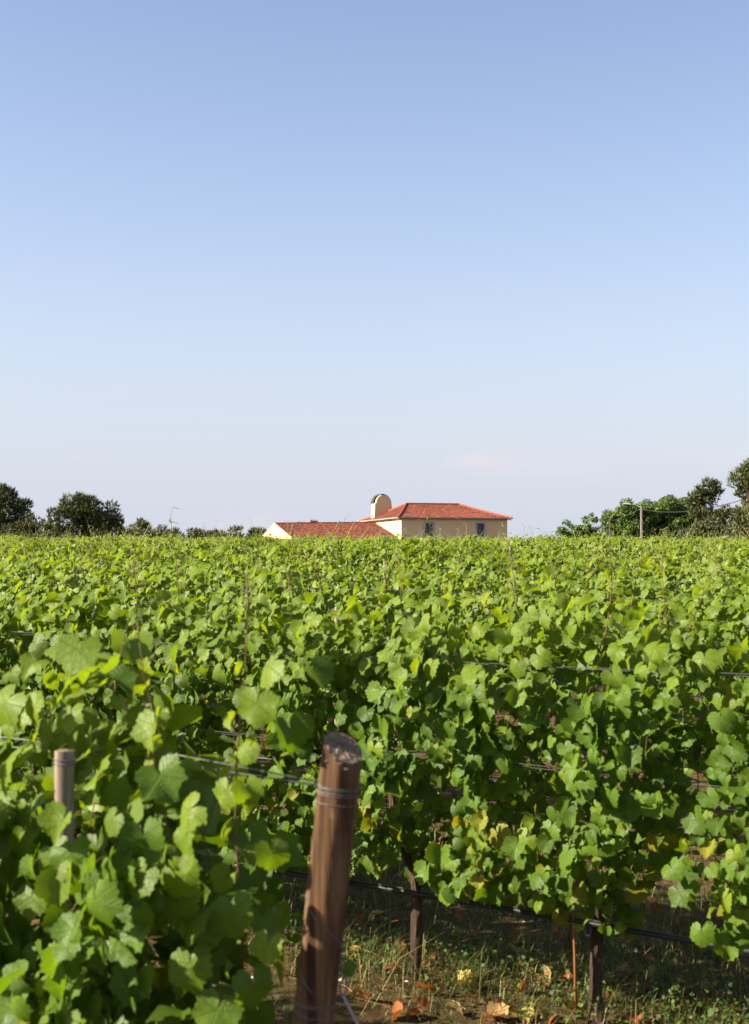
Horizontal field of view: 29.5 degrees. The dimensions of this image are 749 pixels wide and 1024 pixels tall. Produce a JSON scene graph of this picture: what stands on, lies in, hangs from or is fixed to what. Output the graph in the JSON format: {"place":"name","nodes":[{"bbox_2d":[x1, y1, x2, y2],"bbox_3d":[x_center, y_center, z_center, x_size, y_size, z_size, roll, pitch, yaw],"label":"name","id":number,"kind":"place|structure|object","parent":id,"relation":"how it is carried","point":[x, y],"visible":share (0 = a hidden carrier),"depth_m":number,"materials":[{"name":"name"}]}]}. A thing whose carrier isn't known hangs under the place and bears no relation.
{"place":"outdoors","nodes":[
{"label":"outdoors","id":0,"kind":"place"},
{"bbox_2d":[0,0,748,539],"label":"sky","id":1,"kind":"structure","parent":0,"point":[263,262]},
{"bbox_2d":[1,600,748,1023],"bbox_3d":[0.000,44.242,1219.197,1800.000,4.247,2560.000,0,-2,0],"label":"ground","id":2,"kind":"structure","parent":0,"point":[361,1012],"depth_m":6.78,"materials":[{"name":"soil"}]},
{"bbox_2d":[0,482,34,535],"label":"pine tree","id":3,"kind":"object","parent":2,"relation":"on","point":[15,505],"visible":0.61,"depth_m":139.62,"materials":[{"name":"green plant"}]},
{"bbox_2d":[0,529,42,608],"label":"grape vine","id":4,"kind":"object","parent":2,"relation":"on","point":[2,556],"visible":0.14,"depth_m":22.94,"materials":[{"name":"green plant"}]},
{"bbox_2d":[0,545,45,639],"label":"grape vine","id":5,"kind":"object","parent":2,"relation":"on","point":[27,565],"visible":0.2,"depth_m":19.06,"materials":[{"name":"green plant"}]},
{"bbox_2d":[1,764,53,974],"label":"grape vine","id":6,"kind":"object","parent":2,"relation":"on","point":[17,776],"visible":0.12,"depth_m":4.17,"materials":[{"name":"green plant"}]},
{"bbox_2d":[0,511,60,538],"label":"pine tree","id":7,"kind":"object","parent":2,"relation":"on","point":[48,524],"visible":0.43,"depth_m":137.49,"materials":[{"name":"green plant"}]},
{"bbox_2d":[6,522,61,559],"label":"grape vine","id":8,"kind":"object","parent":2,"relation":"on","point":[28,549],"visible":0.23,"depth_m":26.34,"materials":[{"name":"green plant"}]},
{"bbox_2d":[0,532,83,690],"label":"grape vine","id":9,"kind":"object","parent":2,"relation":"on","point":[37,575],"visible":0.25,"depth_m":14.99,"materials":[{"name":"green plant"}]},
{"bbox_2d":[0,531,92,775],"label":"grape vine","id":10,"kind":"object","parent":2,"relation":"on","point":[18,581],"visible":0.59,"depth_m":11.34,"materials":[{"name":"green plant"}]},
{"bbox_2d":[27,526,82,594],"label":"grape vine","id":11,"kind":"object","parent":2,"relation":"on","point":[45,556],"visible":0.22,"depth_m":22.45,"materials":[{"name":"green plant"}]},
{"bbox_2d":[53,749,75,1023],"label":"trellis post","id":12,"kind":"object","parent":2,"relation":"on","point":[64,760],"visible":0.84,"depth_m":3.42,"materials":[{"name":"grey wood"}]},
{"bbox_2d":[49,523,96,555],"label":"grape vine","id":13,"kind":"object","parent":2,"relation":"on","point":[73,546],"visible":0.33,"depth_m":29.61,"materials":[{"name":"green plant"}]},
{"bbox_2d":[43,491,128,537],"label":"pine tree","id":14,"kind":"object","parent":2,"relation":"on","point":[79,509],"visible":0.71,"depth_m":149.12,"materials":[{"name":"green plant"}]},
{"bbox_2d":[27,526,161,709],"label":"grape vine","id":15,"kind":"object","parent":2,"relation":"on","point":[70,578],"visible":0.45,"depth_m":10.92,"materials":[{"name":"green plant"}]},
{"bbox_2d":[0,507,189,821],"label":"grape vine","id":16,"kind":"object","parent":2,"relation":"on","point":[10,654],"visible":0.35,"depth_m":7.57,"materials":[{"name":"green plant"}]},
{"bbox_2d":[40,534,149,703],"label":"grape vine","id":17,"kind":"object","parent":2,"relation":"on","point":[88,578],"visible":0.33,"depth_m":14.66,"materials":[{"name":"green plant"}]},
{"bbox_2d":[67,527,123,586],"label":"grape vine","id":18,"kind":"object","parent":2,"relation":"on","point":[91,556],"visible":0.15,"depth_m":21.95,"materials":[{"name":"green plant"}]},
{"bbox_2d":[70,535,131,563],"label":"grape vine","id":19,"kind":"object","parent":2,"relation":"on","point":[108,548],"visible":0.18,"depth_m":25.53,"materials":[{"name":"green plant"}]},
{"bbox_2d":[71,534,153,686],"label":"grape vine","id":20,"kind":"object","parent":2,"relation":"on","point":[107,563],"visible":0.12,"depth_m":18.17,"materials":[{"name":"green plant"}]},
{"bbox_2d":[2,525,235,848],"bbox_3d":[-1.294,1.119,7.258,1.044,2.104,0.906,-1,-2,30],"label":"grape vine","id":21,"kind":"object","parent":2,"relation":"on","point":[107,619],"visible":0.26,"depth_m":7.17,"materials":[{"name":"green plant"}]},
{"bbox_2d":[95,522,165,593],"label":"grape vine","id":22,"kind":"object","parent":2,"relation":"on","point":[126,551],"visible":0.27,"depth_m":21.57,"materials":[{"name":"green plant"}]},
{"bbox_2d":[109,531,165,566],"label":"grape vine","id":23,"kind":"object","parent":2,"relation":"on","point":[140,542],"visible":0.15,"depth_m":25.13,"materials":[{"name":"green plant"}]},
{"bbox_2d":[129,517,155,538],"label":"pine tree","id":24,"kind":"object","parent":2,"relation":"on","point":[144,525],"visible":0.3,"depth_m":154.76,"materials":[{"name":"green plant"}]},
{"bbox_2d":[0,597,307,1023],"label":"grape vine","id":25,"kind":"object","parent":2,"relation":"on","point":[91,871],"visible":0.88,"depth_m":3.51,"materials":[{"name":"green plant"}]},
{"bbox_2d":[103,535,208,667],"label":"grape vine","id":26,"kind":"object","parent":2,"relation":"on","point":[141,559],"visible":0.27,"depth_m":14.10,"materials":[{"name":"green plant"}]},
{"bbox_2d":[135,532,181,549],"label":"grape vine","id":27,"kind":"object","parent":2,"relation":"on","point":[153,541],"visible":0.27,"depth_m":31.89,"materials":[{"name":"green plant"}]},
{"bbox_2d":[120,542,205,606],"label":"grape vine","id":28,"kind":"object","parent":2,"relation":"on","point":[169,556],"visible":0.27,"depth_m":17.63,"materials":[{"name":"green plant"}]},
{"bbox_2d":[145,536,217,597],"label":"grape vine","id":29,"kind":"object","parent":2,"relation":"on","point":[191,556],"visible":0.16,"depth_m":20.94,"materials":[{"name":"green plant"}]},
{"bbox_2d":[153,531,209,569],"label":"grape vine","id":30,"kind":"object","parent":2,"relation":"on","point":[184,549],"visible":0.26,"depth_m":24.47,"materials":[{"name":"green plant"}]},
{"bbox_2d":[8,559,356,1023],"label":"grape vine","id":31,"kind":"object","parent":2,"relation":"on","point":[234,915],"visible":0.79,"depth_m":3.28,"materials":[{"name":"green plant"}]},
{"bbox_2d":[112,529,259,732],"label":"grape vine","id":32,"kind":"object","parent":2,"relation":"on","point":[196,579],"visible":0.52,"depth_m":10.45,"materials":[{"name":"green plant"}]},
{"bbox_2d":[184,520,242,599],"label":"grape vine","id":33,"kind":"object","parent":2,"relation":"on","point":[202,544],"visible":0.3,"depth_m":24.09,"materials":[{"name":"green plant"}]},
{"bbox_2d":[179,538,259,697],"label":"grape vine","id":34,"kind":"object","parent":2,"relation":"on","point":[218,554],"visible":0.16,"depth_m":17.14,"materials":[{"name":"green plant"}]},
{"bbox_2d":[192,527,257,614],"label":"grape vine","id":35,"kind":"object","parent":2,"relation":"on","point":[219,556],"visible":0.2,"depth_m":20.58,"materials":[{"name":"green plant"}]},
{"bbox_2d":[186,545,284,740],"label":"grape vine","id":36,"kind":"object","parent":2,"relation":"on","point":[226,577],"visible":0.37,"depth_m":13.58,"materials":[{"name":"green plant"}]},
{"bbox_2d":[136,554,367,933],"bbox_3d":[-0.573,1.182,6.756,1.025,1.964,1.018,-1,-2,34],"label":"grape vine","id":37,"kind":"object","parent":2,"relation":"on","point":[270,631],"visible":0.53,"depth_m":6.64,"materials":[{"name":"green plant"}]},
{"bbox_2d":[224,539,287,612],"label":"grape vine","id":38,"kind":"object","parent":2,"relation":"on","point":[237,549],"visible":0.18,"depth_m":23.67,"materials":[{"name":"green plant"}]},
{"bbox_2d":[237,523,278,553],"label":"grape vine","id":39,"kind":"object","parent":2,"relation":"on","point":[256,541],"visible":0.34,"depth_m":33.61,"materials":[{"name":"green plant"}]},
{"bbox_2d":[239,520,309,603],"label":"grape vine","id":40,"kind":"object","parent":2,"relation":"on","point":[273,561],"visible":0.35,"depth_m":19.98,"materials":[{"name":"green plant"}]},
{"bbox_2d":[239,532,317,648],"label":"grape vine","id":41,"kind":"object","parent":2,"relation":"on","point":[266,565],"visible":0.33,"depth_m":16.66,"materials":[{"name":"green plant"}]},
{"bbox_2d":[205,521,365,814],"bbox_3d":[-0.663,1.135,10.043,1.009,2.147,0.896,-1,-2,33],"label":"grape vine","id":42,"kind":"object","parent":2,"relation":"on","point":[231,592],"visible":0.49,"depth_m":9.99,"materials":[{"name":"green plant"}]},
{"bbox_2d":[246,533,361,713],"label":"grape vine","id":43,"kind":"object","parent":2,"relation":"on","point":[306,571],"visible":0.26,"depth_m":13.15,"materials":[{"name":"green plant"}]},
{"bbox_2d":[292,732,361,1023],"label":"end post","id":44,"kind":"object","parent":2,"relation":"on","point":[322,949],"visible":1,"depth_m":3.25,"materials":[{"name":"brown wood"}]},
{"bbox_2d":[0,736,317,785],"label":"trellis wires","id":45,"kind":"object","parent":44,"relation":"attached to","point":[229,778],"visible":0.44,"depth_m":3.47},
{"bbox_2d":[264,522,397,538],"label":"building","id":46,"kind":"structure","parent":2,"relation":"on","point":[364,530],"depth_m":154.41,"materials":[{"name":"tile"}]},
{"bbox_2d":[294,514,368,619],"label":"grape vine","id":47,"kind":"object","parent":2,"relation":"on","point":[307,551],"visible":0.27,"depth_m":19.57,"materials":[{"name":"green plant"}]},
{"bbox_2d":[334,607,341,729],"bbox_3d":[-0.241,1.480,9.411,0.055,1.704,0.055,0,-2,0],"label":"trellis post","id":48,"kind":"object","parent":2,"relation":"on","point":[337,620],"visible":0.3,"depth_m":9.41,"materials":[{"name":"brown wood"}]},
{"bbox_2d":[0,631,748,676],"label":"trellis wires","id":49,"kind":"object","parent":48,"relation":"attached to","point":[448,662],"visible":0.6,"depth_m":5.91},
{"bbox_2d":[3,582,748,628],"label":"trellis wires","id":50,"kind":"object","parent":48,"relation":"attached to","point":[404,590],"visible":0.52,"depth_m":9.37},
{"bbox_2d":[295,538,383,640],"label":"grape vine","id":51,"kind":"object","parent":2,"relation":"on","point":[341,563],"visible":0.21,"depth_m":16.19,"materials":[{"name":"green plant"}]},
{"bbox_2d":[313,525,375,595],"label":"grape vine","id":52,"kind":"object","parent":2,"relation":"on","point":[344,540],"visible":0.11,"depth_m":22.66,"materials":[{"name":"green plant"}]},
{"bbox_2d":[3,533,747,543],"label":"distant vines","id":53,"kind":"object","parent":2,"relation":"on","point":[446,539],"visible":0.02,"depth_m":63.37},
{"bbox_2d":[316,539,440,692],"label":"grape vine","id":54,"kind":"object","parent":2,"relation":"on","point":[393,588],"visible":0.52,"depth_m":12.68,"materials":[{"name":"green plant"}]},
{"bbox_2d":[348,520,415,584],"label":"grape vine","id":55,"kind":"object","parent":2,"relation":"on","point":[380,544],"visible":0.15,"depth_m":22.21,"materials":[{"name":"green plant"}]},
{"bbox_2d":[341,518,434,636],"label":"grape vine","id":56,"kind":"object","parent":2,"relation":"on","point":[367,554],"visible":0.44,"depth_m":19.07,"materials":[{"name":"green plant"}]},
{"bbox_2d":[299,538,482,807],"bbox_3d":[0.064,1.186,9.556,1.410,2.032,0.894,-2,-3,40],"label":"grape vine","id":57,"kind":"object","parent":2,"relation":"on","point":[420,588],"visible":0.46,"depth_m":9.47,"materials":[{"name":"green plant"}]},
{"bbox_2d":[363,536,458,635],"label":"grape vine","id":58,"kind":"object","parent":2,"relation":"on","point":[380,575],"visible":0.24,"depth_m":15.72,"materials":[{"name":"green plant"}]},
{"bbox_2d":[389,517,477,640],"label":"grape vine","id":59,"kind":"object","parent":2,"relation":"on","point":[427,552],"visible":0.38,"depth_m":18.59,"materials":[{"name":"green plant"}]},
{"bbox_2d":[357,494,514,539],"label":"house","id":60,"kind":"structure","parent":2,"relation":"on","point":[442,517],"depth_m":152.77,"materials":[{"name":"beige paint"}]},
{"bbox_2d":[401,522,471,621],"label":"grape vine","id":61,"kind":"object","parent":2,"relation":"on","point":[454,549],"visible":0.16,"depth_m":21.66,"materials":[{"name":"green plant"}]},
{"bbox_2d":[267,530,613,985],"bbox_3d":[0.303,1.117,6.205,1.384,2.067,1.002,-1,-3,36],"label":"grape vine","id":62,"kind":"object","parent":2,"relation":"on","point":[413,680],"visible":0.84,"depth_m":6.11,"materials":[{"name":"green plant"}]},
{"bbox_2d":[152,885,748,1023],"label":"weeds","id":63,"kind":"object","parent":2,"relation":"on","point":[675,985],"visible":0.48,"depth_m":6.03,"materials":[{"name":"green plant"}]},
{"bbox_2d":[402,546,536,695],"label":"grape vine","id":64,"kind":"object","parent":2,"relation":"on","point":[459,581],"visible":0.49,"depth_m":12.16,"materials":[{"name":"green plant"}]},
{"bbox_2d":[444,521,496,585],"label":"grape vine","id":65,"kind":"object","parent":2,"relation":"on","point":[481,550],"visible":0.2,"depth_m":24.39,"materials":[{"name":"green plant"}]},
{"bbox_2d":[427,549,515,663],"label":"grape vine","id":66,"kind":"object","parent":2,"relation":"on","point":[479,571],"visible":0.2,"depth_m":15.20,"materials":[{"name":"green plant"}]},
{"bbox_2d":[453,521,499,549],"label":"grape vine","id":67,"kind":"object","parent":2,"relation":"on","point":[471,538],"visible":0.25,"depth_m":33.58,"materials":[{"name":"green plant"}]},
{"bbox_2d":[482,1013,498,1022],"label":"fallen leaf","id":68,"kind":"object","parent":2,"relation":"on","point":[488,1018],"visible":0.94,"depth_m":5.87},
{"bbox_2d":[487,1001,504,1016],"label":"fallen leaf","id":69,"kind":"object","parent":68,"relation":"on","point":[497,1009],"visible":1,"depth_m":5.88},
{"bbox_2d":[415,530,576,803],"bbox_3d":[0.810,1.157,9.080,1.015,2.082,0.893,-1,-2,33],"label":"grape vine","id":70,"kind":"object","parent":2,"relation":"on","point":[438,605],"visible":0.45,"depth_m":8.98,"materials":[{"name":"green plant"}]},
{"bbox_2d":[245,916,747,1023],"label":"straw","id":71,"kind":"object","parent":2,"relation":"on","point":[457,968],"visible":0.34,"depth_m":6.26,"materials":[{"name":"beige plant"}]},
{"bbox_2d":[461,527,539,590],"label":"grape vine","id":72,"kind":"object","parent":2,"relation":"on","point":[494,560],"visible":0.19,"depth_m":18.11,"materials":[{"name":"green plant"}]},
{"bbox_2d":[461,522,540,589],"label":"grape vine","id":73,"kind":"object","parent":2,"relation":"on","point":[492,551],"visible":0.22,"depth_m":21.09,"materials":[{"name":"green plant"}]},
{"bbox_2d":[488,538,555,576],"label":"grape vine","id":74,"kind":"object","parent":2,"relation":"on","point":[539,546],"visible":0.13,"depth_m":23.89,"materials":[{"name":"green plant"}]},
{"bbox_2d":[491,526,567,610],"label":"grape vine","id":75,"kind":"object","parent":2,"relation":"on","point":[536,554],"visible":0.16,"depth_m":20.77,"materials":[{"name":"green plant"}]},
{"bbox_2d":[506,529,569,562],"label":"grape vine","id":76,"kind":"object","parent":2,"relation":"on","point":[552,548],"visible":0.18,"depth_m":26.58,"materials":[{"name":"green plant"}]},
{"bbox_2d":[501,532,598,725],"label":"grape vine","id":77,"kind":"object","parent":2,"relation":"on","point":[579,569],"visible":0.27,"depth_m":14.73,"materials":[{"name":"green plant"}]},
{"bbox_2d":[493,545,624,706],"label":"grape vine","id":78,"kind":"object","parent":2,"relation":"on","point":[594,581],"visible":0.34,"depth_m":11.68,"materials":[{"name":"green plant"}]},
{"bbox_2d":[514,522,603,658],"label":"grape vine","id":79,"kind":"object","parent":2,"relation":"on","point":[547,558],"visible":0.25,"depth_m":17.74,"materials":[{"name":"green plant"}]},
{"bbox_2d":[555,519,584,537],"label":"broadleaf tree","id":80,"kind":"object","parent":2,"relation":"on","point":[560,530],"visible":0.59,"depth_m":164.64,"materials":[{"name":"green plant"}]},
{"bbox_2d":[571,844,577,1023],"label":"cane stake","id":81,"kind":"object","parent":2,"relation":"on","point":[575,964],"visible":0.55,"depth_m":5.80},
{"bbox_2d":[74,838,748,953],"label":"drip pipe","id":82,"kind":"object","parent":81,"relation":"attached to","point":[591,923],"visible":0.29,"depth_m":5.98,"materials":[{"name":"plastic"}]},
{"bbox_2d":[443,510,734,1023],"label":"grape vine","id":83,"kind":"object","parent":2,"relation":"on","point":[648,806],"visible":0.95,"depth_m":5.71,"materials":[{"name":"green plant"}]},
{"bbox_2d":[557,535,621,565],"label":"grape vine","id":84,"kind":"object","parent":2,"relation":"on","point":[593,548],"visible":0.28,"depth_m":26.12,"materials":[{"name":"green plant"}]},
{"bbox_2d":[572,512,611,538],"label":"broadleaf tree","id":85,"kind":"object","parent":2,"relation":"on","point":[590,531],"visible":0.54,"depth_m":164.36,"materials":[{"name":"green plant"}]},
{"bbox_2d":[576,523,626,556],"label":"grape vine","id":86,"kind":"object","parent":2,"relation":"on","point":[596,542],"visible":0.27,"depth_m":28.88,"materials":[{"name":"green plant"}]},
{"bbox_2d":[599,497,654,539],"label":"broadleaf tree","id":87,"kind":"object","parent":2,"relation":"on","point":[630,523],"visible":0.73,"depth_m":176.57,"materials":[{"name":"green plant"}]},
{"bbox_2d":[576,534,678,659],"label":"grape vine","id":88,"kind":"object","parent":2,"relation":"on","point":[593,559],"visible":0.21,"depth_m":14.33,"materials":[{"name":"green plant"}]},
{"bbox_2d":[541,531,718,853],"bbox_3d":[1.562,1.152,8.626,1.005,2.072,0.909,-1,-2,35],"label":"grape vine","id":89,"kind":"object","parent":2,"relation":"on","point":[621,607],"visible":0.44,"depth_m":8.54,"materials":[{"name":"green plant"}]},
{"bbox_2d":[583,541,683,598],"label":"grape vine","id":90,"kind":"object","parent":2,"relation":"on","point":[622,566],"visible":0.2,"depth_m":17.23,"materials":[{"name":"green plant"}]},
{"bbox_2d":[613,529,666,558],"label":"grape vine","id":91,"kind":"object","parent":2,"relation":"on","point":[640,546],"visible":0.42,"depth_m":28.40,"materials":[{"name":"green plant"}]},
{"bbox_2d":[563,545,726,785],"bbox_3d":[2.209,1.246,11.352,1.351,1.958,0.890,-1,-2,34],"label":"grape vine","id":92,"kind":"object","parent":2,"relation":"on","point":[645,585],"visible":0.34,"depth_m":11.20,"materials":[{"name":"green plant"}]},
{"bbox_2d":[637,494,703,537],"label":"broadleaf tree","id":93,"kind":"object","parent":2,"relation":"on","point":[671,516],"visible":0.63,"depth_m":177.88,"materials":[{"name":"green plant"}]},
{"bbox_2d":[655,520,711,572],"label":"grape vine","id":94,"kind":"object","parent":2,"relation":"on","point":[684,550],"visible":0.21,"depth_m":25.14,"materials":[{"name":"green plant"}]},
{"bbox_2d":[644,577,748,960],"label":"grape vine","id":95,"kind":"object","parent":2,"relation":"on","point":[729,698],"visible":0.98,"depth_m":5.27,"materials":[{"name":"green plant"}]},
{"bbox_2d":[653,537,747,679],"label":"grape vine","id":96,"kind":"object","parent":2,"relation":"on","point":[675,580],"visible":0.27,"depth_m":13.82,"materials":[{"name":"green plant"}]},
{"bbox_2d":[653,543,748,702],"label":"grape vine","id":97,"kind":"object","parent":2,"relation":"on","point":[671,562],"visible":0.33,"depth_m":16.64,"materials":[{"name":"green plant"}]},
{"bbox_2d":[660,543,748,582],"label":"grape vine","id":98,"kind":"object","parent":2,"relation":"on","point":[693,558],"visible":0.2,"depth_m":19.31,"materials":[{"name":"green plant"}]},
{"bbox_2d":[680,476,730,539],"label":"pine tree","id":99,"kind":"object","parent":2,"relation":"on","point":[699,499],"visible":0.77,"depth_m":129.67,"materials":[{"name":"green plant"}]},
{"bbox_2d":[672,555,748,780],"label":"grape vine","id":100,"kind":"object","parent":2,"relation":"on","point":[719,612],"visible":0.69,"depth_m":8.10,"materials":[{"name":"green plant"}]},
{"bbox_2d":[691,523,748,619],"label":"grape vine","id":101,"kind":"object","parent":2,"relation":"on","point":[733,547],"visible":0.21,"depth_m":21.95,"materials":[{"name":"green plant"}]},
{"bbox_2d":[696,556,748,680],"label":"grape vine","id":102,"kind":"object","parent":2,"relation":"on","point":[734,583],"visible":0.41,"depth_m":10.86,"materials":[{"name":"green plant"}]},
{"bbox_2d":[709,502,748,537],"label":"pine tree","id":103,"kind":"object","parent":2,"relation":"on","point":[725,513],"visible":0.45,"depth_m":127.38,"materials":[{"name":"green plant"}]},
{"bbox_2d":[726,457,748,539],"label":"pine tree","id":104,"kind":"object","parent":2,"relation":"on","point":[741,475],"visible":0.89,"depth_m":118.04,"materials":[{"name":"green plant"}]},
{"bbox_2d":[47,717,720,788],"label":"trellis wires","id":105,"kind":"object","parent":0,"point":[457,756],"visible":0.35,"depth_m":5.76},
{"bbox_2d":[74,796,748,1023],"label":"grass","id":106,"kind":"structure","parent":0,"point":[550,945],"depth_m":6.50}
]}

